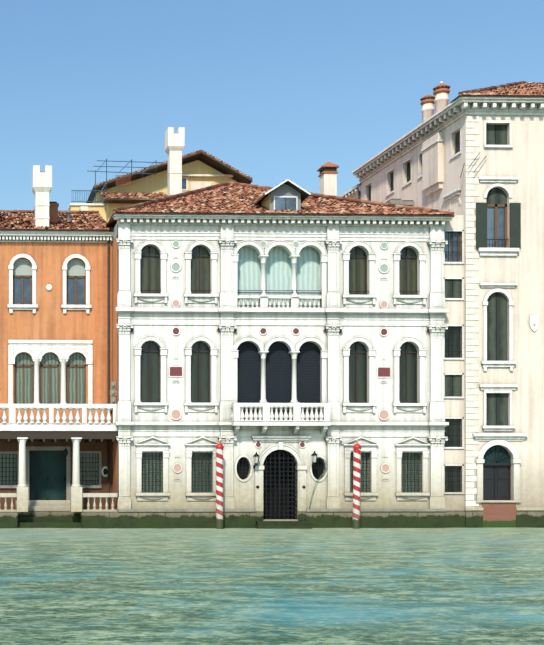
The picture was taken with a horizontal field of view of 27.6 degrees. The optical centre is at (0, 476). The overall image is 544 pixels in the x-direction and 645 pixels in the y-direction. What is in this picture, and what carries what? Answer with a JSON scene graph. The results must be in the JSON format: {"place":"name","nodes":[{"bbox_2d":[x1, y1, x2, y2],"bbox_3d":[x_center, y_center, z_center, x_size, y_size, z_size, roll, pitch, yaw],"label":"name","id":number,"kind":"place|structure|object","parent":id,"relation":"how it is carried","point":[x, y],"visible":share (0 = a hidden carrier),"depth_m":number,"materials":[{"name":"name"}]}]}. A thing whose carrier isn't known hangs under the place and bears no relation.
{"place":"outdoors","nodes":[
{"label":"outdoors","id":0,"kind":"place"},
{"bbox_2d":[68,150,252,222],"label":"yellow house","id":1,"kind":"structure","parent":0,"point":[201,169],"depth_m":75.41,"materials":[{"name":"yellow paint"}]},
{"bbox_2d":[71,159,161,202],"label":"altana pergola frame","id":2,"kind":"object","parent":1,"relation":"on","point":[104,189],"visible":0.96,"depth_m":73.32,"materials":[{"name":"grey metal"}]},
{"bbox_2d":[98,192,167,203],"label":"yellow house eave tiles","id":3,"kind":"object","parent":1,"relation":"attached to","point":[127,197],"visible":0.88,"depth_m":71.12,"materials":[{"name":"tile"}]},
{"bbox_2d":[0,527,543,644],"bbox_3d":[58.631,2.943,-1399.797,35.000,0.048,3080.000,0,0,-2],"label":"canal water","id":4,"kind":"structure","parent":0,"point":[256,586],"depth_m":27.79,"materials":[{"name":"green liquid"}]},
{"bbox_2d":[0,234,117,509],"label":"orange building wall","id":5,"kind":"structure","parent":4,"relation":"on","point":[48,320],"depth_m":61.51,"materials":[{"name":"orange paint"}]},
{"bbox_2d":[0,259,97,499],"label":"windows","id":6,"kind":"structure","parent":5,"relation":"in","point":[47,475],"depth_m":61.76,"materials":[{"name":"glass"}]},
{"bbox_2d":[0,237,109,508],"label":"orange house ironwork","id":7,"kind":"object","parent":5,"relation":"attached to","point":[65,451],"visible":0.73,"depth_m":61.51,"materials":[{"name":"metal"}]},
{"bbox_2d":[0,231,113,499],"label":"building trim","id":8,"kind":"structure","parent":5,"relation":"attached to","point":[62,350],"depth_m":61.42,"materials":[{"name":"white stone"}]},
{"bbox_2d":[0,210,113,231],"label":"orange roof tiles","id":9,"kind":"object","parent":5,"relation":"on","point":[23,220],"visible":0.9,"depth_m":64.37,"materials":[{"name":"brown tile"}]},
{"bbox_2d":[32,165,70,228],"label":"orange house chimneys","id":10,"kind":"object","parent":9,"relation":"on","point":[46,212],"visible":0.94,"depth_m":61.97,"materials":[{"name":"paint"}]},
{"bbox_2d":[0,382,117,528],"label":"balcony","id":11,"kind":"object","parent":5,"relation":"attached to","point":[27,513],"visible":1,"depth_m":59.26,"materials":[{"name":"white stone"}]},
{"bbox_2d":[215,439,223,528],"bbox_3d":[12.361,1.022,58.700,0.474,6.242,0.474,0,1,-2],"label":"mooring pole","id":12,"kind":"object","parent":4,"relation":"on","point":[219,447],"visible":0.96,"depth_m":58.53,"materials":[{"name":"paint"}]},
{"bbox_2d":[112,224,429,520],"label":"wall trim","id":13,"kind":"structure","parent":4,"relation":"on","point":[244,492],"depth_m":59.63,"materials":[{"name":"white stone"}]},
{"bbox_2d":[253,452,258,468],"bbox_3d":[14.507,-0.920,59.169,0.327,0.993,0.498,0,0,-32],"label":"wall lantern","id":14,"kind":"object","parent":13,"relation":"attached to","point":[256,458],"depth_m":59.05,"materials":[{"name":"white glass"}]},
{"bbox_2d":[140,246,419,518],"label":"windows","id":15,"kind":"structure","parent":13,"relation":"in","point":[278,355],"depth_m":60.01,"materials":[{"name":"black glass"}]},
{"bbox_2d":[106,181,454,228],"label":"palazzo roof tiles","id":16,"kind":"object","parent":13,"relation":"on","point":[232,198],"visible":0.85,"depth_m":61.12,"materials":[{"name":"brown tile"}]},
{"bbox_2d":[165,127,413,210],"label":"palazzo dormer chimneys","id":17,"kind":"object","parent":16,"relation":"on","point":[286,194],"visible":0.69,"depth_m":62.37,"materials":[{"name":"white paint"}]},
{"bbox_2d":[140,290,421,518],"bbox_3d":[16.093,-4.093,59.678,16.353,13.157,0.188,0,0,-2],"label":"palazzo ironwork","id":18,"kind":"object","parent":13,"relation":"attached to","point":[270,466],"visible":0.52,"depth_m":59.70,"materials":[{"name":"black metal"}]},
{"bbox_2d":[113,214,452,528],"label":"palazzo stone trim","id":19,"kind":"structure","parent":13,"relation":"attached to","point":[228,315],"depth_m":59.46,"materials":[{"name":"white stone"}]},
{"bbox_2d":[311,451,317,467],"bbox_3d":[17.843,-0.977,59.264,0.333,0.993,0.489,0,0,-30],"label":"wall lantern","id":20,"kind":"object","parent":13,"relation":"attached to","point":[314,455],"depth_m":59.14,"materials":[{"name":"white glass"}]},
{"bbox_2d":[309,457,326,507],"bbox_3d":[18.099,1.035,59.617,1.199,4.262,0.261,0,0,-2],"label":"cable","id":21,"kind":"object","parent":13,"relation":"attached to","point":[317,480],"visible":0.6,"depth_m":59.49,"materials":[{"name":"grey"}]},
{"bbox_2d":[352,440,361,528],"bbox_3d":[20.171,1.022,58.940,0.474,6.242,0.474,1,0,-11],"label":"mooring pole","id":22,"kind":"object","parent":4,"relation":"on","point":[357,447],"visible":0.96,"depth_m":58.78,"materials":[{"name":"paint"}]},
{"bbox_2d":[443,115,543,509],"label":"building facade","id":23,"kind":"structure","parent":4,"relation":"on","point":[522,159],"depth_m":60.00,"materials":[{"name":"beige paint"}]},
{"bbox_2d":[445,153,509,491],"bbox_3d":[31.253,-8.863,60.024,11.351,19.553,0.520,0,0,-2],"label":"cream palazzo ironwork","id":24,"kind":"object","parent":23,"relation":"attached to","point":[457,424],"visible":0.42,"depth_m":60.03,"materials":[{"name":"black metal"}]},
{"bbox_2d":[443,97,543,527],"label":"building trim","id":25,"kind":"structure","parent":23,"relation":"attached to","point":[498,514],"depth_m":59.88,"materials":[{"name":"white stone"}]},
{"bbox_2d":[443,81,543,107],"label":"cream palazzo roof tiles","id":26,"kind":"object","parent":23,"relation":"on","point":[523,89],"visible":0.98,"depth_m":61.11,"materials":[{"name":"brown tile"}]},
{"bbox_2d":[0,0,543,213],"label":"sky","id":27,"kind":"structure","parent":0,"point":[277,91],"materials":[{"name":"blue"}]},
{"bbox_2d":[317,81,449,195],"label":"chimneys","id":28,"kind":"object","parent":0,"point":[328,171],"visible":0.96,"depth_m":66.00,"materials":[{"name":"white paint"}]},
{"bbox_2d":[340,97,468,284],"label":"building side wall","id":29,"kind":"structure","parent":0,"point":[421,164],"depth_m":63.89,"materials":[{"name":"beige paint"}]},
{"bbox_2d":[445,124,520,499],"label":"windows","id":30,"kind":"structure","parent":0,"point":[491,217],"depth_m":60.15,"materials":[{"name":"black glass"}]}
]}

